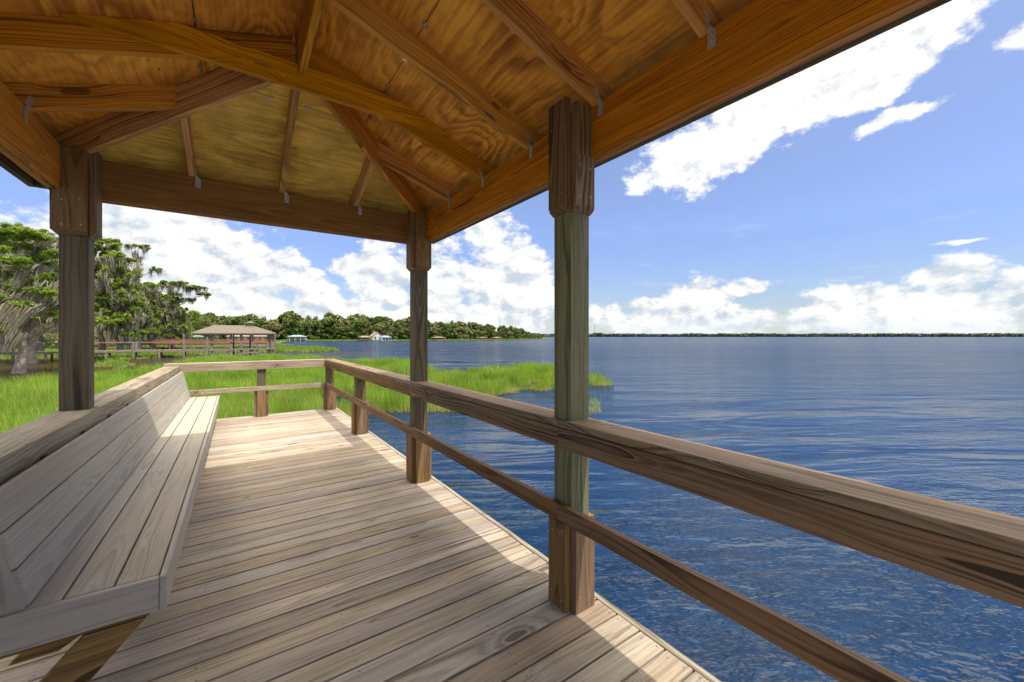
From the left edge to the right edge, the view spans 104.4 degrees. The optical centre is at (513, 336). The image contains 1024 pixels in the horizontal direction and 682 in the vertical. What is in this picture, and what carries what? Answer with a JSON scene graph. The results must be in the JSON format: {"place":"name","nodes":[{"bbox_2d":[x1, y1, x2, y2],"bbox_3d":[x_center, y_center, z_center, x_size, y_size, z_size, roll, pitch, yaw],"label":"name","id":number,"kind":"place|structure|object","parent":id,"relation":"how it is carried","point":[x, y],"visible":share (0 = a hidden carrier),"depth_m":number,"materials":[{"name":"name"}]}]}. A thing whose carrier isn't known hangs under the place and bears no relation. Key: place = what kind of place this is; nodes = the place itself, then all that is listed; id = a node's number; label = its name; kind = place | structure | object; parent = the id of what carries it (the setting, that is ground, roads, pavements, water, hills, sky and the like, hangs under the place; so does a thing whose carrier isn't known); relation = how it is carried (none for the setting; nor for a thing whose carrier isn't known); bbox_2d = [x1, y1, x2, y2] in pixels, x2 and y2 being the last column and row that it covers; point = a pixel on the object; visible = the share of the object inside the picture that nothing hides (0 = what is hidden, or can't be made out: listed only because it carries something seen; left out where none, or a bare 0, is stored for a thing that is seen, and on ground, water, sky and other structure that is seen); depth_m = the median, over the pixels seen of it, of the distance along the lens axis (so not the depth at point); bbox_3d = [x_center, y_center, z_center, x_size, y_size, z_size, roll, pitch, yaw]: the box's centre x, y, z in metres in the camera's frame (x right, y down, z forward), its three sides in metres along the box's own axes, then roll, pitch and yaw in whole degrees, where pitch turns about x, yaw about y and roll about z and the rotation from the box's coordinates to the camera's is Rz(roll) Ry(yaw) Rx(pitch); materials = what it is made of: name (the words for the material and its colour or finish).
{"place":"outdoors","nodes":[
{"label":"outdoors","id":0,"kind":"place"},
{"bbox_2d":[94,357,135,367],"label":"marsh grass","id":1,"kind":"structure","parent":0,"point":[111,362],"depth_m":29.71,"materials":[{"name":"green plant"}]},
{"bbox_2d":[94,347,278,359],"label":"marsh grass","id":2,"kind":"structure","parent":0,"point":[141,355],"depth_m":43.02,"materials":[{"name":"green plant"}]},
{"bbox_2d":[0,351,553,433],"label":"marsh grass","id":3,"kind":"structure","parent":0,"point":[25,401],"depth_m":15.70,"materials":[{"name":"green plant"}]},
{"bbox_2d":[271,345,338,351],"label":"marsh grass","id":4,"kind":"structure","parent":0,"point":[297,348],"depth_m":59.47,"materials":[{"name":"green plant"}]},
{"bbox_2d":[94,338,524,348],"bbox_3d":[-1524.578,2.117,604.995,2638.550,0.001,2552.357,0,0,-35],"label":"shore ground","id":5,"kind":"structure","parent":0,"point":[237,342],"depth_m":92.38,"materials":[{"name":"green plant"}]},
{"bbox_2d":[9,330,58,347],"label":"broadleaf tree","id":6,"kind":"object","parent":5,"relation":"on","point":[50,339],"visible":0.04,"depth_m":65.74,"materials":[{"name":"green plant"}]},
{"bbox_2d":[145,289,164,347],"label":"cypress tree","id":7,"kind":"object","parent":5,"relation":"on","point":[153,297],"visible":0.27,"depth_m":73.47,"materials":[{"name":"green plant"}]},
{"bbox_2d":[143,280,211,348],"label":"cypress tree","id":8,"kind":"object","parent":5,"relation":"on","point":[173,316],"visible":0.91,"depth_m":71.69,"materials":[{"name":"green plant"}]},
{"bbox_2d":[183,320,193,339],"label":"broadleaf tree","id":9,"kind":"object","parent":5,"relation":"on","point":[188,322],"visible":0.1,"depth_m":110.78,"materials":[{"name":"green plant"}]},
{"bbox_2d":[183,310,205,339],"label":"broadleaf tree","id":10,"kind":"object","parent":5,"relation":"on","point":[195,315],"visible":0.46,"depth_m":128.15,"materials":[{"name":"green plant"}]},
{"bbox_2d":[193,315,217,340],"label":"broadleaf tree","id":11,"kind":"object","parent":5,"relation":"on","point":[207,323],"visible":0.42,"depth_m":134.68,"materials":[{"name":"green plant"}]},
{"bbox_2d":[202,312,216,316],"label":"broadleaf tree","id":12,"kind":"object","parent":5,"relation":"on","point":[208,314],"visible":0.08,"depth_m":216.56,"materials":[{"name":"green plant"}]},
{"bbox_2d":[208,316,217,322],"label":"broadleaf tree","id":13,"kind":"object","parent":5,"relation":"on","point":[213,318],"visible":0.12,"depth_m":213.72,"materials":[{"name":"green plant"}]},
{"bbox_2d":[213,315,226,324],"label":"broadleaf tree","id":14,"kind":"object","parent":5,"relation":"on","point":[222,317],"visible":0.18,"depth_m":211.60,"materials":[{"name":"green plant"}]},
{"bbox_2d":[216,320,226,340],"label":"broadleaf tree","id":15,"kind":"object","parent":5,"relation":"on","point":[221,322],"visible":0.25,"depth_m":194.71,"materials":[{"name":"green plant"}]},
{"bbox_2d":[225,317,246,337],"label":"broadleaf tree","id":16,"kind":"object","parent":5,"relation":"on","point":[236,321],"visible":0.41,"depth_m":195.48,"materials":[{"name":"green plant"}]},
{"bbox_2d":[225,335,266,340],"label":"house","id":17,"kind":"structure","parent":5,"relation":"on","point":[255,337],"depth_m":149.81,"materials":[{"name":"white paint"}]},
{"bbox_2d":[242,316,254,320],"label":"broadleaf tree","id":18,"kind":"object","parent":5,"relation":"on","point":[248,318],"visible":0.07,"depth_m":218.20,"materials":[{"name":"green plant"}]},
{"bbox_2d":[242,313,259,319],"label":"broadleaf tree","id":19,"kind":"object","parent":5,"relation":"on","point":[254,316],"visible":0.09,"depth_m":226.99,"materials":[{"name":"green plant"}]},
{"bbox_2d":[251,320,264,325],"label":"broadleaf tree","id":20,"kind":"object","parent":5,"relation":"on","point":[258,322],"visible":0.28,"depth_m":200.50,"materials":[{"name":"green plant"}]},
{"bbox_2d":[266,319,279,337],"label":"broadleaf tree","id":21,"kind":"object","parent":5,"relation":"on","point":[271,322],"visible":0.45,"depth_m":203.19,"materials":[{"name":"green plant"}]},
{"bbox_2d":[270,323,282,339],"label":"broadleaf tree","id":22,"kind":"object","parent":5,"relation":"on","point":[278,326],"visible":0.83,"depth_m":203.05,"materials":[{"name":"green plant"}]},
{"bbox_2d":[277,314,290,325],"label":"broadleaf tree","id":23,"kind":"object","parent":5,"relation":"on","point":[280,317],"visible":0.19,"depth_m":221.62,"materials":[{"name":"green plant"}]},
{"bbox_2d":[279,317,292,339],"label":"broadleaf tree","id":24,"kind":"object","parent":5,"relation":"on","point":[284,325],"visible":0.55,"depth_m":204.45,"materials":[{"name":"green plant"}]},
{"bbox_2d":[282,310,293,315],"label":"broadleaf tree","id":25,"kind":"object","parent":5,"relation":"on","point":[288,313],"visible":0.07,"depth_m":228.74,"materials":[{"name":"green plant"}]},
{"bbox_2d":[283,319,304,338],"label":"broadleaf tree","id":26,"kind":"object","parent":5,"relation":"on","point":[298,329],"visible":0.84,"depth_m":202.06,"materials":[{"name":"green plant"}]},
{"bbox_2d":[287,313,300,319],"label":"broadleaf tree","id":27,"kind":"object","parent":5,"relation":"on","point":[291,316],"visible":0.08,"depth_m":222.85,"materials":[{"name":"green plant"}]},
{"bbox_2d":[292,316,303,320],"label":"broadleaf tree","id":28,"kind":"object","parent":5,"relation":"on","point":[299,318],"visible":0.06,"depth_m":222.45,"materials":[{"name":"green plant"}]},
{"bbox_2d":[301,321,311,338],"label":"broadleaf tree","id":29,"kind":"object","parent":5,"relation":"on","point":[306,325],"visible":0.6,"depth_m":208.78,"materials":[{"name":"green plant"}]},
{"bbox_2d":[309,322,317,335],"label":"broadleaf tree","id":30,"kind":"object","parent":5,"relation":"on","point":[312,328],"visible":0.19,"depth_m":212.91,"materials":[{"name":"green plant"}]},
{"bbox_2d":[310,322,325,339],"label":"broadleaf tree","id":31,"kind":"object","parent":5,"relation":"on","point":[320,330],"visible":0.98,"depth_m":209.84,"materials":[{"name":"green plant"}]},
{"bbox_2d":[322,326,331,339],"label":"broadleaf tree","id":32,"kind":"object","parent":5,"relation":"on","point":[328,333],"visible":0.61,"depth_m":212.34,"materials":[{"name":"green plant"}]},
{"bbox_2d":[323,312,333,339],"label":"broadleaf tree","id":33,"kind":"object","parent":5,"relation":"on","point":[329,314],"visible":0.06,"depth_m":235.47,"materials":[{"name":"green plant"}]},
{"bbox_2d":[321,318,337,339],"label":"broadleaf tree","id":34,"kind":"object","parent":5,"relation":"on","point":[328,322],"visible":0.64,"depth_m":212.01,"materials":[{"name":"green plant"}]},
{"bbox_2d":[325,314,342,328],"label":"broadleaf tree","id":35,"kind":"object","parent":5,"relation":"on","point":[337,317],"visible":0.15,"depth_m":231.22,"materials":[{"name":"green plant"}]},
{"bbox_2d":[330,323,343,339],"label":"broadleaf tree","id":36,"kind":"object","parent":5,"relation":"on","point":[335,326],"visible":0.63,"depth_m":211.37,"materials":[{"name":"green plant"}]},
{"bbox_2d":[336,326,342,339],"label":"broadleaf tree","id":37,"kind":"object","parent":5,"relation":"on","point":[338,331],"visible":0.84,"depth_m":209.97,"materials":[{"name":"green plant"}]},
{"bbox_2d":[337,327,349,339],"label":"broadleaf tree","id":38,"kind":"object","parent":5,"relation":"on","point":[345,335],"visible":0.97,"depth_m":209.92,"materials":[{"name":"green plant"}]},
{"bbox_2d":[338,318,350,339],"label":"broadleaf tree","id":39,"kind":"object","parent":5,"relation":"on","point":[343,321],"visible":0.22,"depth_m":229.25,"materials":[{"name":"green plant"}]},
{"bbox_2d":[347,320,358,339],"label":"broadleaf tree","id":40,"kind":"object","parent":5,"relation":"on","point":[350,323],"visible":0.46,"depth_m":218.77,"materials":[{"name":"green plant"}]},
{"bbox_2d":[347,313,360,339],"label":"broadleaf tree","id":41,"kind":"object","parent":5,"relation":"on","point":[356,316],"visible":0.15,"depth_m":233.93,"materials":[{"name":"green plant"}]},
{"bbox_2d":[350,320,365,335],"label":"broadleaf tree","id":42,"kind":"object","parent":5,"relation":"on","point":[359,323],"visible":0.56,"depth_m":212.77,"materials":[{"name":"green plant"}]},
{"bbox_2d":[354,327,364,338],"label":"broadleaf tree","id":43,"kind":"object","parent":5,"relation":"on","point":[359,334],"visible":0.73,"depth_m":212.35,"materials":[{"name":"green plant"}]},
{"bbox_2d":[361,319,371,338],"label":"broadleaf tree","id":44,"kind":"object","parent":5,"relation":"on","point":[366,327],"visible":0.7,"depth_m":213.60,"materials":[{"name":"green plant"}]},
{"bbox_2d":[367,326,376,336],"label":"broadleaf tree","id":45,"kind":"object","parent":5,"relation":"on","point":[372,328],"visible":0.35,"depth_m":213.01,"materials":[{"name":"green plant"}]},
{"bbox_2d":[368,317,381,338],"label":"broadleaf tree","id":46,"kind":"object","parent":5,"relation":"on","point":[374,321],"visible":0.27,"depth_m":234.19,"materials":[{"name":"green plant"}]},
{"bbox_2d":[370,332,381,339],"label":"house","id":47,"kind":"structure","parent":5,"relation":"on","point":[375,335],"depth_m":197.97,"materials":[{"name":"white paint"}]},
{"bbox_2d":[372,323,388,335],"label":"broadleaf tree","id":48,"kind":"object","parent":5,"relation":"on","point":[379,327],"visible":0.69,"depth_m":212.34,"materials":[{"name":"green plant"}]},
{"bbox_2d":[374,316,388,322],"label":"broadleaf tree","id":49,"kind":"object","parent":5,"relation":"on","point":[383,318],"visible":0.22,"depth_m":238.91,"materials":[{"name":"green plant"}]},
{"bbox_2d":[381,321,386,338],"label":"broadleaf tree","id":50,"kind":"object","parent":5,"relation":"on","point":[383,328],"visible":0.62,"depth_m":213.92,"materials":[{"name":"green plant"}]},
{"bbox_2d":[385,323,392,338],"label":"broadleaf tree","id":51,"kind":"object","parent":5,"relation":"on","point":[389,331],"visible":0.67,"depth_m":215.88,"materials":[{"name":"green plant"}]},
{"bbox_2d":[391,321,403,339],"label":"broadleaf tree","id":52,"kind":"object","parent":5,"relation":"on","point":[396,329],"visible":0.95,"depth_m":221.78,"materials":[{"name":"green plant"}]},
{"bbox_2d":[399,320,404,328],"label":"broadleaf tree","id":53,"kind":"object","parent":5,"relation":"on","point":[401,324],"visible":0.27,"depth_m":238.99,"materials":[{"name":"green plant"}]},
{"bbox_2d":[401,329,409,338],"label":"broadleaf tree","id":54,"kind":"object","parent":5,"relation":"on","point":[405,335],"visible":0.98,"depth_m":218.44,"materials":[{"name":"green plant"}]},
{"bbox_2d":[403,316,409,336],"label":"broadleaf tree","id":55,"kind":"object","parent":5,"relation":"on","point":[406,320],"visible":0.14,"depth_m":244.88,"materials":[{"name":"green plant"}]},
{"bbox_2d":[276,338,545,341],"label":"bank grass","id":56,"kind":"structure","parent":5,"relation":"on","point":[405,340],"depth_m":199.58,"materials":[{"name":"green plant"}]},
{"bbox_2d":[428,326,437,338],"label":"broadleaf tree","id":57,"kind":"object","parent":5,"relation":"on","point":[433,333],"visible":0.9,"depth_m":223.06,"materials":[{"name":"green plant"}]},
{"bbox_2d":[438,327,444,338],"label":"broadleaf tree","id":58,"kind":"object","parent":5,"relation":"on","point":[440,333],"visible":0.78,"depth_m":223.95,"materials":[{"name":"green plant"}]},
{"bbox_2d":[441,324,453,338],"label":"broadleaf tree","id":59,"kind":"object","parent":5,"relation":"on","point":[445,332],"visible":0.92,"depth_m":224.30,"materials":[{"name":"green plant"}]},
{"bbox_2d":[448,324,458,339],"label":"broadleaf tree","id":60,"kind":"object","parent":5,"relation":"on","point":[453,331],"visible":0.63,"depth_m":229.66,"materials":[{"name":"green plant"}]},
{"bbox_2d":[454,320,467,334],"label":"broadleaf tree","id":61,"kind":"object","parent":5,"relation":"on","point":[459,324],"visible":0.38,"depth_m":255.15,"materials":[{"name":"green plant"}]},
{"bbox_2d":[456,326,466,338],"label":"broadleaf tree","id":62,"kind":"object","parent":5,"relation":"on","point":[461,330],"visible":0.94,"depth_m":232.49,"materials":[{"name":"green plant"}]},
{"bbox_2d":[466,328,472,338],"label":"broadleaf tree","id":63,"kind":"object","parent":5,"relation":"on","point":[468,330],"visible":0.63,"depth_m":242.31,"materials":[{"name":"green plant"}]},
{"bbox_2d":[472,331,477,338],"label":"broadleaf tree","id":64,"kind":"object","parent":5,"relation":"on","point":[474,335],"visible":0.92,"depth_m":249.40,"materials":[{"name":"green plant"}]},
{"bbox_2d":[471,322,480,330],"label":"broadleaf tree","id":65,"kind":"object","parent":5,"relation":"on","point":[475,325],"visible":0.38,"depth_m":273.56,"materials":[{"name":"green plant"}]},
{"bbox_2d":[479,330,487,338],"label":"broadleaf tree","id":66,"kind":"object","parent":5,"relation":"on","point":[482,333],"visible":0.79,"depth_m":252.69,"materials":[{"name":"green plant"}]},
{"bbox_2d":[485,325,496,338],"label":"broadleaf tree","id":67,"kind":"object","parent":5,"relation":"on","point":[490,329],"visible":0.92,"depth_m":259.26,"materials":[{"name":"green plant"}]},
{"bbox_2d":[499,330,506,338],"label":"broadleaf tree","id":68,"kind":"object","parent":5,"relation":"on","point":[503,332],"visible":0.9,"depth_m":264.37,"materials":[{"name":"green plant"}]},
{"bbox_2d":[506,331,513,338],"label":"broadleaf tree","id":69,"kind":"object","parent":5,"relation":"on","point":[509,335],"visible":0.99,"depth_m":269.06,"materials":[{"name":"green plant"}]},
{"bbox_2d":[513,330,519,338],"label":"broadleaf tree","id":70,"kind":"object","parent":5,"relation":"on","point":[516,334],"visible":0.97,"depth_m":285.54,"materials":[{"name":"green plant"}]},
{"bbox_2d":[519,328,524,337],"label":"broadleaf tree","id":71,"kind":"object","parent":5,"relation":"on","point":[522,331],"visible":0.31,"depth_m":323.23,"materials":[{"name":"green plant"}]},
{"bbox_2d":[0,337,1023,681],"bbox_3d":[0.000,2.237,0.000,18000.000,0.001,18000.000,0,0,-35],"label":"water","id":72,"kind":"structure","parent":0,"point":[938,417],"depth_m":7.11,"materials":[{"name":"blue liquid"}]},
{"bbox_2d":[0,249,17,346],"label":"cypress tree","id":73,"kind":"object","parent":72,"relation":"on","point":[2,340],"visible":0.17,"depth_m":34.28,"materials":[{"name":"green plant"}]},
{"bbox_2d":[0,222,30,355],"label":"cypress tree","id":74,"kind":"object","parent":72,"relation":"on","point":[6,225],"visible":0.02,"depth_m":43.73,"materials":[{"name":"green plant"}]},
{"bbox_2d":[0,226,99,373],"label":"cypress tree","id":75,"kind":"object","parent":72,"relation":"on","point":[33,290],"visible":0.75,"depth_m":24.05,"materials":[{"name":"green plant"}]},
{"bbox_2d":[0,250,106,363],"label":"cypress tree","id":76,"kind":"object","parent":72,"relation":"on","point":[5,273],"visible":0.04,"depth_m":32.76,"materials":[{"name":"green plant"}]},
{"bbox_2d":[25,228,94,354],"bbox_3d":[-55.473,-5.278,46.885,8.001,15.030,6.229,0,0,-35],"label":"cypress tree","id":77,"kind":"object","parent":72,"relation":"on","point":[39,347],"visible":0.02,"depth_m":46.98,"materials":[{"name":"green plant"}]},
{"bbox_2d":[94,237,139,354],"bbox_3d":[-47.462,-4.694,46.226,6.224,13.862,4.757,0,0,-35],"label":"cypress tree","id":78,"kind":"object","parent":72,"relation":"on","point":[112,244],"visible":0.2,"depth_m":45.68,"materials":[{"name":"green plant"}]},
{"bbox_2d":[0,334,233,361],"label":"boardwalk","id":79,"kind":"structure","parent":72,"relation":"in","point":[134,350],"depth_m":39.90,"materials":[{"name":"wood"}]},
{"bbox_2d":[94,250,149,353],"bbox_3d":[-44.534,-3.803,45.116,4.926,12.079,4.470,0,0,-35],"label":"cypress tree","id":80,"kind":"object","parent":72,"relation":"on","point":[120,299],"visible":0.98,"depth_m":44.33,"materials":[{"name":"green plant"}]},
{"bbox_2d":[123,244,164,348],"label":"cypress tree","id":81,"kind":"object","parent":72,"relation":"on","point":[147,331],"visible":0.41,"depth_m":66.13,"materials":[{"name":"green plant"}]},
{"bbox_2d":[0,342,292,359],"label":"marsh grass","id":82,"kind":"structure","parent":72,"relation":"in","point":[48,348],"depth_m":72.54,"materials":[{"name":"green plant"}]},
{"bbox_2d":[94,339,270,348],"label":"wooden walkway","id":83,"kind":"structure","parent":72,"relation":"in","point":[199,342],"depth_m":71.33,"materials":[{"name":"brown wood"}]},
{"bbox_2d":[191,335,203,340],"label":"boathouse","id":84,"kind":"object","parent":72,"relation":"in","point":[197,336],"visible":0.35,"depth_m":116.55,"materials":[{"name":"teal metal"}]},
{"bbox_2d":[190,321,275,355],"bbox_3d":[-32.310,0.637,46.350,7.996,4.900,5.000,0,0,-35],"label":"boathouse","id":85,"kind":"object","parent":72,"relation":"in","point":[250,329],"visible":0.73,"depth_m":45.30,"materials":[{"name":"beige wood"}]},
{"bbox_2d":[287,335,306,340],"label":"boathouse","id":86,"kind":"object","parent":72,"relation":"in","point":[298,337],"visible":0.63,"depth_m":184.01,"materials":[{"name":"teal metal"}]},
{"bbox_2d":[0,407,720,681],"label":"dock","id":87,"kind":"object","parent":72,"relation":"in","point":[321,545],"visible":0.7,"depth_m":2.31,"materials":[{"name":"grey wood"}]},
{"bbox_2d":[0,366,178,485],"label":"railing","id":88,"kind":"object","parent":87,"relation":"on","point":[23,447],"visible":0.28,"depth_m":2.31,"materials":[{"name":"brown wood"}]},
{"bbox_2d":[0,371,219,681],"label":"bench","id":89,"kind":"object","parent":87,"relation":"on","point":[91,519],"visible":0.94,"depth_m":1.88,"materials":[{"name":"weathered wood"}]},
{"bbox_2d":[164,359,324,416],"bbox_3d":[-4.845,1.099,7.367,2.452,1.276,0.221,0,0,-35],"label":"railing","id":90,"kind":"object","parent":87,"relation":"on","point":[260,389],"visible":0.82,"depth_m":7.35,"materials":[{"name":"brown wood"}]},
{"bbox_2d":[0,0,951,614],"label":"pavilion","id":91,"kind":"structure","parent":87,"relation":"on","point":[418,128],"depth_m":2.32,"materials":[{"name":"brown wood"}]},
{"bbox_2d":[323,359,1023,681],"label":"railing","id":92,"kind":"object","parent":87,"relation":"on","point":[979,550],"visible":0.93,"depth_m":1.36,"materials":[{"name":"brown wood"}]},
{"bbox_2d":[358,336,371,340],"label":"boathouse","id":93,"kind":"object","parent":72,"relation":"in","point":[365,337],"visible":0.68,"depth_m":190.44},
{"bbox_2d":[379,336,391,340],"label":"boathouse","id":94,"kind":"object","parent":72,"relation":"in","point":[385,337],"visible":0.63,"depth_m":188.12,"materials":[{"name":"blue metal"}]},
{"bbox_2d":[0,0,1023,334],"label":"sky","id":95,"kind":"structure","parent":0,"point":[876,186],"materials":[{"name":"blue"}]},
{"bbox_2d":[589,397,600,412],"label":"marsh grass","id":96,"kind":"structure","parent":0,"point":[597,406],"depth_m":12.38,"materials":[{"name":"green plant"}]},
{"bbox_2d":[589,368,613,385],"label":"marsh grass","id":97,"kind":"structure","parent":0,"point":[596,379],"depth_m":18.66,"materials":[{"name":"green plant"}]},
{"label":"far shore","id":98,"kind":"structure","parent":0,"visible":0},
{"bbox_2d":[528,333,553,336],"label":"distant woodland","id":99,"kind":"object","parent":98,"relation":"on","point":[548,335],"visible":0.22,"depth_m":1109.62,"materials":[{"name":"green plant"}]},
{"bbox_2d":[592,332,603,336],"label":"distant woodland","id":100,"kind":"object","parent":98,"relation":"on","point":[598,334],"visible":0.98,"depth_m":1633.30,"materials":[{"name":"green plant"}]},
{"bbox_2d":[552,332,1023,336],"bbox_3d":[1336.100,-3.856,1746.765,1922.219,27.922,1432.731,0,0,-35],"label":"distant woodland","id":101,"kind":"object","parent":98,"relation":"on","point":[758,334],"visible":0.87,"depth_m":1707.07,"materials":[{"name":"green plant"}]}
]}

